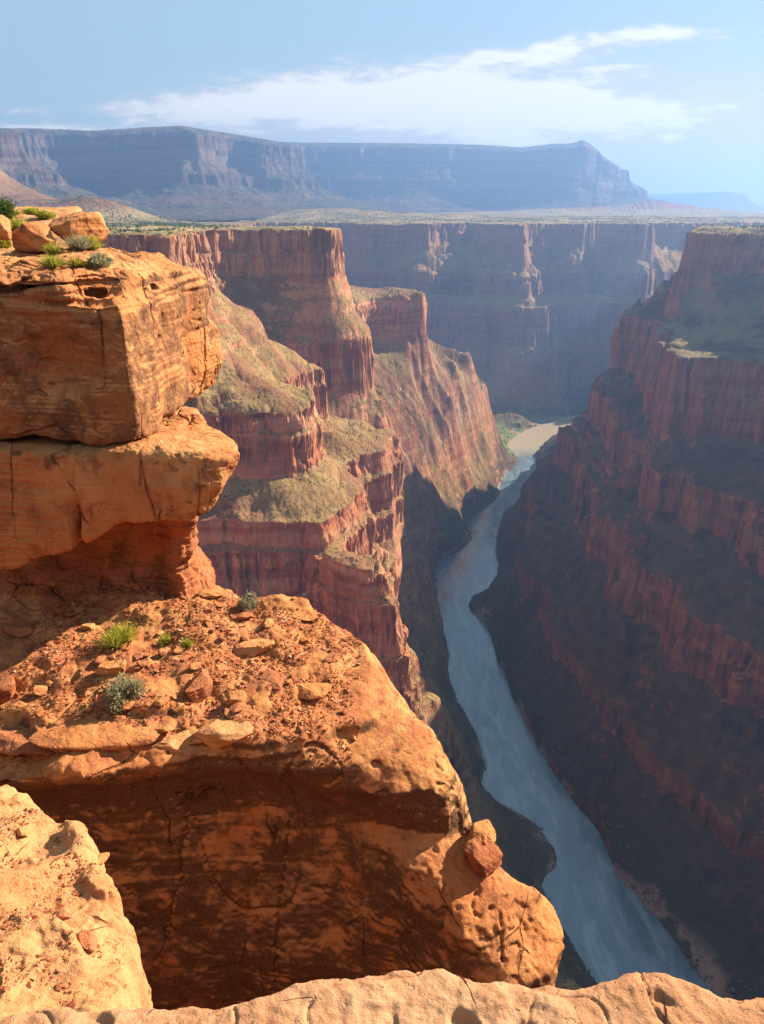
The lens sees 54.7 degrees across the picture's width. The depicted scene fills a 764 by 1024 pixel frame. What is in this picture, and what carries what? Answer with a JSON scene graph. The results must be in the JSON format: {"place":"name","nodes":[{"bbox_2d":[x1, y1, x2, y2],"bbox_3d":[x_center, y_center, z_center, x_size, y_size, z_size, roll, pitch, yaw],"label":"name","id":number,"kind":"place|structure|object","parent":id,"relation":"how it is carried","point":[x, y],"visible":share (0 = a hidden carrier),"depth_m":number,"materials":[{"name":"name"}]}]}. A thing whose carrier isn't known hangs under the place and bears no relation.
{"place":"outdoors","nodes":[
{"label":"outdoors","id":0,"kind":"place"},
{"bbox_2d":[0,206,100,255],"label":"rock terrace","id":1,"kind":"object","parent":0,"point":[61,211],"visible":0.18,"depth_m":23.23,"materials":[{"name":"stone"}]},
{"bbox_2d":[0,240,12,247],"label":"leafy bush","id":2,"kind":"object","parent":1,"relation":"on","point":[5,243],"visible":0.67,"depth_m":17.39,"materials":[{"name":"green plant"}]},
{"bbox_2d":[0,193,18,219],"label":"juniper bush","id":3,"kind":"object","parent":1,"relation":"on","point":[7,208],"visible":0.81,"depth_m":22.10,"materials":[{"name":"green plant"}]},
{"bbox_2d":[10,216,26,230],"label":"shrub","id":4,"kind":"object","parent":1,"relation":"on","point":[16,223],"visible":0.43,"depth_m":20.35,"materials":[{"name":"green plant"}]},
{"bbox_2d":[12,210,26,214],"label":"shrub","id":5,"kind":"object","parent":1,"relation":"on","point":[19,212],"visible":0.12,"depth_m":24.11,"materials":[{"name":"green plant"}]},
{"bbox_2d":[22,206,40,214],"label":"shrub","id":6,"kind":"object","parent":1,"relation":"on","point":[31,211],"visible":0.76,"depth_m":25.73,"materials":[{"name":"green plant"}]},
{"bbox_2d":[35,209,55,219],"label":"shrub","id":7,"kind":"object","parent":1,"relation":"on","point":[42,214],"visible":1,"depth_m":23.06,"materials":[{"name":"green plant"}]},
{"bbox_2d":[0,126,668,221],"bbox_3d":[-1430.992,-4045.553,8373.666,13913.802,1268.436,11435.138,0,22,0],"label":"mesa hill","id":8,"kind":"structure","parent":0,"point":[186,173],"depth_m":7026.75,"materials":[{"name":"blue stone"}]},
{"bbox_2d":[100,223,596,989],"bbox_3d":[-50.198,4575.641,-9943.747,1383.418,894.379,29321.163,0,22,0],"label":"canyon wall","id":9,"kind":"structure","parent":0,"point":[364,429],"depth_m":1293.90,"materials":[{"name":"brown stone"}]},
{"bbox_2d":[0,170,763,234],"bbox_3d":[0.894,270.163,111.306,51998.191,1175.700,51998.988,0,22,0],"label":"plateau ground","id":10,"kind":"structure","parent":0,"point":[14,190],"depth_m":4276.65,"materials":[{"name":"grey stone"}]},
{"bbox_2d":[0,784,152,1015],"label":"sandstone outcrop","id":11,"kind":"object","parent":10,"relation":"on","point":[113,977],"visible":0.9,"depth_m":6.59,"materials":[{"name":"beige stone"}]},
{"bbox_2d":[16,827,30,836],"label":"loose rock","id":12,"kind":"object","parent":11,"relation":"on","point":[23,831],"visible":1,"depth_m":7.97,"materials":[{"name":"orange stone"}]},
{"bbox_2d":[0,808,117,1007],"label":"outcrop gravel","id":13,"kind":"structure","parent":11,"relation":"on","point":[59,988],"depth_m":6.88,"materials":[{"name":"beige gravel"}]},
{"bbox_2d":[59,910,70,920],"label":"loose rock","id":14,"kind":"object","parent":11,"relation":"on","point":[64,915],"visible":0.98,"depth_m":6.68,"materials":[{"name":"orange stone"}]},
{"bbox_2d":[76,930,97,953],"bbox_3d":[-2.558,3.720,6.385,0.203,0.101,0.173,16,33,-6],"label":"loose rock","id":15,"kind":"object","parent":11,"relation":"on","point":[87,940],"visible":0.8,"depth_m":6.37,"materials":[{"name":"orange stone"}]},
{"bbox_2d":[98,852,109,864],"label":"loose rock","id":16,"kind":"object","parent":11,"relation":"on","point":[103,858],"visible":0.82,"depth_m":7.75,"materials":[{"name":"orange stone"}]},
{"bbox_2d":[18,196,763,234],"bbox_3d":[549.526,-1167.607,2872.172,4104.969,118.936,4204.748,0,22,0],"label":"scrub vegetation","id":17,"kind":"object","parent":10,"relation":"on","point":[168,223],"visible":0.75,"depth_m":3710.48,"materials":[{"name":"green plant"}]},
{"bbox_2d":[0,0,763,206],"label":"sky","id":18,"kind":"structure","parent":0,"point":[669,92],"materials":[{"name":"blue"}]},
{"bbox_2d":[180,219,763,433],"bbox_3d":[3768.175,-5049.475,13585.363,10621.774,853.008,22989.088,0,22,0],"label":"canyon wall","id":19,"kind":"structure","parent":0,"point":[517,311],"depth_m":3420.83,"materials":[{"name":"brown stone"}]},
{"bbox_2d":[434,415,716,995],"bbox_3d":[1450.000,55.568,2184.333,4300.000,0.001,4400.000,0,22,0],"label":"river water","id":20,"kind":"structure","parent":0,"point":[611,924],"depth_m":1223.73,"materials":[{"name":"liquid"}]},
{"bbox_2d":[468,225,763,1000],"bbox_3d":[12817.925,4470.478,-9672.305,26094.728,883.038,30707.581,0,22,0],"label":"canyon wall","id":21,"kind":"structure","parent":0,"point":[629,576],"depth_m":1256.96,"materials":[{"name":"brown stone"}]},
{"bbox_2d":[419,416,760,1000],"bbox_3d":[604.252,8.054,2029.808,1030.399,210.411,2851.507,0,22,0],"label":"riverbank rubble","id":22,"kind":"object","parent":21,"relation":"on","point":[588,971],"visible":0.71,"depth_m":1152.08,"materials":[{"name":"stone"}]},
{"bbox_2d":[647,192,763,210],"bbox_3d":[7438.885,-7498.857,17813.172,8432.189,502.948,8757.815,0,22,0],"label":"distant mesa hill","id":23,"kind":"structure","parent":0,"point":[728,201],"depth_m":17561.57,"materials":[{"name":"blue stone"}]},
{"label":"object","id":24,"kind":"structure","parent":0,"visible":0},
{"bbox_2d":[0,586,564,1010],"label":"sandstone cliff","id":25,"kind":"structure","parent":24,"relation":"on","point":[259,870],"depth_m":11.52,"materials":[{"name":"orange stone"}]},
{"bbox_2d":[8,700,26,712],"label":"loose rock","id":26,"kind":"object","parent":25,"relation":"on","point":[17,706],"visible":1,"depth_m":11.17,"materials":[{"name":"orange stone"}]},
{"bbox_2d":[3,620,34,637],"bbox_3d":[-6.188,2.000,12.680,0.605,0.187,0.462,4,23,9],"label":"loose rock","id":27,"kind":"object","parent":25,"relation":"on","point":[20,628],"visible":0.91,"depth_m":12.56,"materials":[{"name":"red stone"}]},
{"bbox_2d":[22,693,29,700],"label":"stone","id":28,"kind":"object","parent":25,"relation":"on","point":[26,696],"visible":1,"depth_m":11.36,"materials":[{"name":"red stone"}]},
{"bbox_2d":[32,685,47,696],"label":"stone","id":29,"kind":"object","parent":25,"relation":"on","point":[39,690],"visible":1,"depth_m":11.37,"materials":[{"name":"orange stone"}]},
{"bbox_2d":[45,680,52,687],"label":"stone","id":30,"kind":"object","parent":25,"relation":"on","point":[48,683],"visible":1,"depth_m":11.50,"materials":[{"name":"orange stone"}]},
{"bbox_2d":[83,706,92,712],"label":"stone","id":31,"kind":"object","parent":25,"relation":"on","point":[88,709],"visible":1,"depth_m":11.00,"materials":[{"name":"red stone"}]},
{"bbox_2d":[29,713,163,752],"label":"ledge slab","id":32,"kind":"structure","parent":25,"relation":"on","point":[90,733],"depth_m":10.45,"materials":[{"name":"orange stone"}]},
{"bbox_2d":[155,716,176,732],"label":"loose rock","id":33,"kind":"object","parent":32,"relation":"on","point":[168,723],"visible":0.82,"depth_m":10.67,"materials":[{"name":"orange stone"}]},
{"bbox_2d":[94,655,106,663],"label":"stone","id":34,"kind":"object","parent":25,"relation":"on","point":[99,659],"visible":1,"depth_m":11.77,"materials":[{"name":"orange stone"}]},
{"bbox_2d":[0,516,216,600],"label":"recessed rock","id":35,"kind":"object","parent":25,"relation":"on","point":[169,557],"visible":0.29,"depth_m":13.45,"materials":[{"name":"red stone"}]},
{"bbox_2d":[0,434,87,569],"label":"sandstone slab","id":36,"kind":"structure","parent":35,"relation":"on","point":[40,512],"depth_m":11.43,"materials":[{"name":"orange stone"}]},
{"bbox_2d":[73,406,239,542],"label":"sandstone slab","id":37,"kind":"structure","parent":35,"relation":"on","point":[181,464],"depth_m":11.21,"materials":[{"name":"orange stone"}]},
{"bbox_2d":[0,247,209,446],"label":"sandstone block","id":38,"kind":"structure","parent":37,"relation":"on","point":[91,355],"depth_m":11.08,"materials":[{"name":"orange stone"}]},
{"bbox_2d":[0,215,11,239],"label":"boulder","id":39,"kind":"object","parent":38,"relation":"on","point":[5,229],"visible":1,"depth_m":13.83,"materials":[{"name":"orange stone"}]},
{"bbox_2d":[11,222,55,251],"bbox_3d":[-6.907,-5.458,14.670,0.842,0.556,0.924,-7,23,-16],"label":"boulder","id":40,"kind":"object","parent":38,"relation":"on","point":[30,236],"visible":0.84,"depth_m":14.38,"materials":[{"name":"orange stone"}]},
{"bbox_2d":[36,254,66,268],"bbox_3d":[-4.914,-3.748,11.029,0.468,0.223,0.474,0,22,0],"label":"grass tuft","id":41,"kind":"object","parent":38,"relation":"on","point":[52,262],"visible":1,"depth_m":10.98,"materials":[{"name":"green plant"}]},
{"bbox_2d":[40,242,65,255],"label":"grass tuft","id":42,"kind":"object","parent":38,"relation":"on","point":[52,249],"visible":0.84,"depth_m":13.91,"materials":[{"name":"green plant"}]},
{"bbox_2d":[65,257,86,268],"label":"grass tuft","id":43,"kind":"object","parent":38,"relation":"on","point":[75,263],"visible":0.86,"depth_m":11.02,"materials":[{"name":"green plant"}]},
{"bbox_2d":[48,211,108,244],"bbox_3d":[-6.292,-5.734,15.112,1.143,0.762,1.074,14,26,30],"label":"boulder","id":44,"kind":"object","parent":38,"relation":"on","point":[80,223],"visible":0.71,"depth_m":14.76,"materials":[{"name":"orange stone"}]},
{"bbox_2d":[61,233,98,250],"bbox_3d":[-5.796,-5.191,14.202,0.777,0.345,0.750,0,22,0],"label":"grass tuft","id":45,"kind":"object","parent":38,"relation":"on","point":[78,244],"visible":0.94,"depth_m":14.11,"materials":[{"name":"green plant"}]},
{"bbox_2d":[80,234,107,250],"bbox_3d":[-5.662,-5.264,14.436,0.664,0.304,0.654,7,23,18],"label":"grass tuft","id":46,"kind":"object","parent":38,"relation":"on","point":[96,246],"visible":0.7,"depth_m":14.40,"materials":[{"name":"green plant"}]},
{"bbox_2d":[86,251,114,267],"bbox_3d":[-4.266,-3.815,11.174,0.391,0.267,0.416,0,22,0],"label":"sage bush","id":47,"kind":"object","parent":38,"relation":"on","point":[98,259],"visible":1,"depth_m":11.12,"materials":[{"name":"green plant"}]},
{"bbox_2d":[182,319,222,400],"bbox_3d":[-4.004,-2.858,14.359,1.546,1.513,2.580,0,22,0],"label":"sandstone wedge","id":48,"kind":"object","parent":37,"relation":"on","point":[204,352],"visible":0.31,"depth_m":14.30,"materials":[{"name":"orange stone"}]},
{"bbox_2d":[96,660,125,674],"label":"loose rock","id":49,"kind":"object","parent":25,"relation":"on","point":[114,667],"visible":0.97,"depth_m":11.58,"materials":[{"name":"orange stone"}]},
{"bbox_2d":[92,628,134,649],"bbox_3d":[-4.409,2.079,12.174,0.673,0.344,0.678,7,23,18],"label":"grass tuft","id":50,"kind":"object","parent":25,"relation":"on","point":[112,644],"visible":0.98,"depth_m":12.13,"materials":[{"name":"green plant"}]},
{"bbox_2d":[105,620,142,642],"bbox_3d":[-4.341,2.000,12.392,0.752,0.363,0.780,0,22,0],"label":"grass tuft","id":51,"kind":"object","parent":25,"relation":"on","point":[125,629],"visible":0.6,"depth_m":12.38,"materials":[{"name":"green plant"}]},
{"bbox_2d":[120,703,134,710],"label":"loose rock","id":52,"kind":"object","parent":25,"relation":"on","point":[126,707],"visible":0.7,"depth_m":10.85,"materials":[{"name":"orange stone"}]},
{"bbox_2d":[133,651,149,660],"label":"loose rock","id":53,"kind":"object","parent":25,"relation":"on","point":[137,655],"visible":0.99,"depth_m":12.00,"materials":[{"name":"orange stone"}]},
{"bbox_2d":[136,660,146,667],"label":"stone","id":54,"kind":"object","parent":25,"relation":"on","point":[141,664],"visible":1,"depth_m":11.73,"materials":[{"name":"orange stone"}]},
{"bbox_2d":[154,697,168,706],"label":"loose rock","id":55,"kind":"object","parent":25,"relation":"on","point":[160,702],"visible":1,"depth_m":10.84,"materials":[{"name":"orange stone"}]},
{"bbox_2d":[155,633,173,645],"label":"grass tuft","id":56,"kind":"object","parent":25,"relation":"on","point":[163,641],"visible":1,"depth_m":12.44,"materials":[{"name":"green plant"}]},
{"bbox_2d":[0,584,363,767],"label":"ledge gravel","id":57,"kind":"structure","parent":25,"relation":"on","point":[154,665],"depth_m":12.00,"materials":[{"name":"orange gravel"}]},
{"bbox_2d":[0,674,15,703],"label":"loose rock","id":58,"kind":"object","parent":57,"relation":"on","point":[7,688],"visible":0.96,"depth_m":11.32,"materials":[{"name":"orange stone"}]},
{"bbox_2d":[0,729,55,755],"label":"ledge slab","id":59,"kind":"structure","parent":57,"relation":"on","point":[19,743],"depth_m":10.67,"materials":[{"name":"orange stone"}]},
{"bbox_2d":[9,728,28,733],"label":"loose rock","id":60,"kind":"object","parent":59,"relation":"on","point":[17,731],"visible":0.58,"depth_m":10.92,"materials":[{"name":"orange stone"}]},
{"bbox_2d":[34,721,47,732],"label":"loose rock","id":61,"kind":"object","parent":59,"relation":"on","point":[38,726],"visible":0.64,"depth_m":10.87,"materials":[{"name":"orange stone"}]},
{"bbox_2d":[80,623,95,630],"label":"loose rock","id":62,"kind":"object","parent":57,"relation":"on","point":[90,626],"visible":1,"depth_m":12.66,"materials":[{"name":"orange stone"}]},
{"bbox_2d":[100,671,146,713],"bbox_3d":[-3.856,2.633,10.991,0.714,0.507,0.785,0,22,0],"label":"sage bush","id":63,"kind":"object","parent":57,"relation":"on","point":[122,691],"visible":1,"depth_m":10.95,"materials":[{"name":"green plant"}]},
{"bbox_2d":[121,699,135,709],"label":"stone","id":64,"kind":"object","parent":57,"relation":"on","point":[130,702],"visible":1,"depth_m":10.91,"materials":[{"name":"orange stone"}]},
{"bbox_2d":[130,582,148,589],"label":"stone","id":65,"kind":"object","parent":57,"relation":"on","point":[138,585],"visible":1,"depth_m":13.39,"materials":[{"name":"red stone"}]},
{"bbox_2d":[158,648,170,654],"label":"stone","id":66,"kind":"object","parent":57,"relation":"on","point":[164,651],"visible":1,"depth_m":12.04,"materials":[{"name":"orange stone"}]},
{"bbox_2d":[149,730,198,755],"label":"ledge slab","id":67,"kind":"structure","parent":57,"relation":"on","point":[175,743],"depth_m":10.63,"materials":[{"name":"stone"}]},
{"bbox_2d":[173,647,182,654],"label":"stone","id":68,"kind":"object","parent":57,"relation":"on","point":[177,651],"visible":1,"depth_m":12.08,"materials":[{"name":"orange stone"}]},
{"bbox_2d":[189,662,200,669],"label":"stone","id":69,"kind":"object","parent":57,"relation":"on","point":[195,666],"visible":1,"depth_m":11.67,"materials":[{"name":"orange stone"}]},
{"bbox_2d":[197,589,226,598],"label":"loose rock","id":70,"kind":"object","parent":57,"relation":"on","point":[212,594],"visible":1,"depth_m":13.49,"materials":[{"name":"orange stone"}]},
{"bbox_2d":[192,718,253,747],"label":"ledge slab","id":71,"kind":"structure","parent":57,"relation":"on","point":[219,733],"depth_m":10.62,"materials":[{"name":"stone"}]},
{"bbox_2d":[224,708,233,719],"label":"stone","id":72,"kind":"object","parent":71,"relation":"on","point":[228,715],"visible":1,"depth_m":10.94,"materials":[{"name":"orange stone"}]},
{"bbox_2d":[241,635,249,640],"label":"stone","id":73,"kind":"object","parent":57,"relation":"on","point":[244,638],"visible":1,"depth_m":12.50,"materials":[{"name":"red stone"}]},
{"bbox_2d":[235,590,259,612],"bbox_3d":[-2.441,1.629,13.322,0.456,0.378,0.453,0,22,0],"label":"sage bush","id":74,"kind":"object","parent":57,"relation":"on","point":[248,602],"visible":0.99,"depth_m":13.28,"materials":[{"name":"green plant"}]},
{"bbox_2d":[263,618,273,627],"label":"loose rock","id":75,"kind":"object","parent":57,"relation":"on","point":[269,622],"visible":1,"depth_m":12.90,"materials":[{"name":"orange stone"}]},
{"bbox_2d":[283,717,292,722],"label":"stone","id":76,"kind":"object","parent":57,"relation":"on","point":[289,720],"visible":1,"depth_m":11.02,"materials":[{"name":"orange stone"}]},
{"bbox_2d":[297,731,307,741],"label":"stone","id":77,"kind":"object","parent":57,"relation":"on","point":[303,736],"visible":1,"depth_m":10.77,"materials":[{"name":"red stone"}]},
{"bbox_2d":[300,638,308,643],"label":"stone","id":78,"kind":"object","parent":57,"relation":"on","point":[304,640],"visible":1,"depth_m":12.63,"materials":[{"name":"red stone"}]},
{"bbox_2d":[297,682,331,699],"bbox_3d":[-1.120,2.797,11.656,0.662,0.150,0.513,3,21,-7],"label":"loose rock","id":79,"kind":"object","parent":57,"relation":"on","point":[312,691],"visible":0.95,"depth_m":11.55,"materials":[{"name":"orange stone"}]},
{"bbox_2d":[178,636,194,646],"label":"grass tuft","id":80,"kind":"object","parent":25,"relation":"on","point":[187,643],"visible":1,"depth_m":12.26,"materials":[{"name":"green plant"}]},
{"bbox_2d":[185,669,212,702],"bbox_3d":[-2.792,2.663,11.319,0.437,0.260,0.557,19,36,34],"label":"loose rock","id":81,"kind":"object","parent":25,"relation":"on","point":[199,687],"visible":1,"depth_m":11.18,"materials":[{"name":"orange stone"}]},
{"bbox_2d":[205,621,211,626],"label":"stone","id":82,"kind":"object","parent":25,"relation":"on","point":[208,623],"visible":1,"depth_m":12.70,"materials":[{"name":"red stone"}]},
{"bbox_2d":[217,603,224,607],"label":"stone","id":83,"kind":"object","parent":25,"relation":"on","point":[221,605],"visible":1,"depth_m":13.21,"materials":[{"name":"orange stone"}]},
{"bbox_2d":[226,690,246,706],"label":"loose rock","id":84,"kind":"object","parent":25,"relation":"on","point":[234,696],"visible":0.82,"depth_m":11.15,"materials":[{"name":"orange stone"}]},
{"bbox_2d":[229,701,246,714],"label":"stone","id":85,"kind":"object","parent":25,"relation":"on","point":[236,707],"visible":1,"depth_m":11.02,"materials":[{"name":"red stone"}]},
{"bbox_2d":[231,612,252,620],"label":"loose rock","id":86,"kind":"object","parent":25,"relation":"on","point":[242,616],"visible":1,"depth_m":12.99,"materials":[{"name":"orange stone"}]},
{"bbox_2d":[233,638,274,656],"bbox_3d":[-2.143,2.254,12.386,0.698,0.190,0.427,-10,21,-8],"label":"loose rock","id":87,"kind":"object","parent":25,"relation":"on","point":[253,647],"visible":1,"depth_m":12.26,"materials":[{"name":"orange stone"}]},
{"bbox_2d":[258,669,282,689],"bbox_3d":[-1.693,2.642,11.586,0.500,0.086,0.334,24,39,36],"label":"loose rock","id":88,"kind":"object","parent":25,"relation":"on","point":[274,678],"visible":1,"depth_m":11.58,"materials":[{"name":"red stone"}]},
{"bbox_2d":[298,612,316,620],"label":"loose rock","id":89,"kind":"object","parent":25,"relation":"on","point":[312,616],"visible":1,"depth_m":13.29,"materials":[{"name":"orange stone"}]},
{"bbox_2d":[324,652,342,662],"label":"loose rock","id":90,"kind":"object","parent":25,"relation":"on","point":[333,656],"visible":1,"depth_m":12.15,"materials":[{"name":"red stone"}]},
{"bbox_2d":[349,735,355,740],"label":"stone","id":91,"kind":"object","parent":25,"relation":"on","point":[352,737],"visible":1,"depth_m":11.13,"materials":[{"name":"orange stone"}]},
{"bbox_2d":[463,833,502,877],"bbox_3d":[1.519,5.225,11.174,0.520,0.727,0.474,21,53,31],"label":"fallen block","id":92,"kind":"object","parent":25,"relation":"on","point":[485,861],"depth_m":10.97,"materials":[{"name":"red stone"}]},
{"bbox_2d":[467,819,495,845],"bbox_3d":[1.506,4.956,11.261,0.447,0.383,0.460,6,23,14],"label":"fallen block","id":93,"kind":"object","parent":92,"relation":"on","point":[485,828],"depth_m":11.23,"materials":[{"name":"orange stone"}]},
{"bbox_2d":[0,969,763,1023],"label":"rim ledge","id":94,"kind":"object","parent":24,"relation":"on","point":[438,996],"visible":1,"depth_m":1.67,"materials":[{"name":"stone"}]}
]}

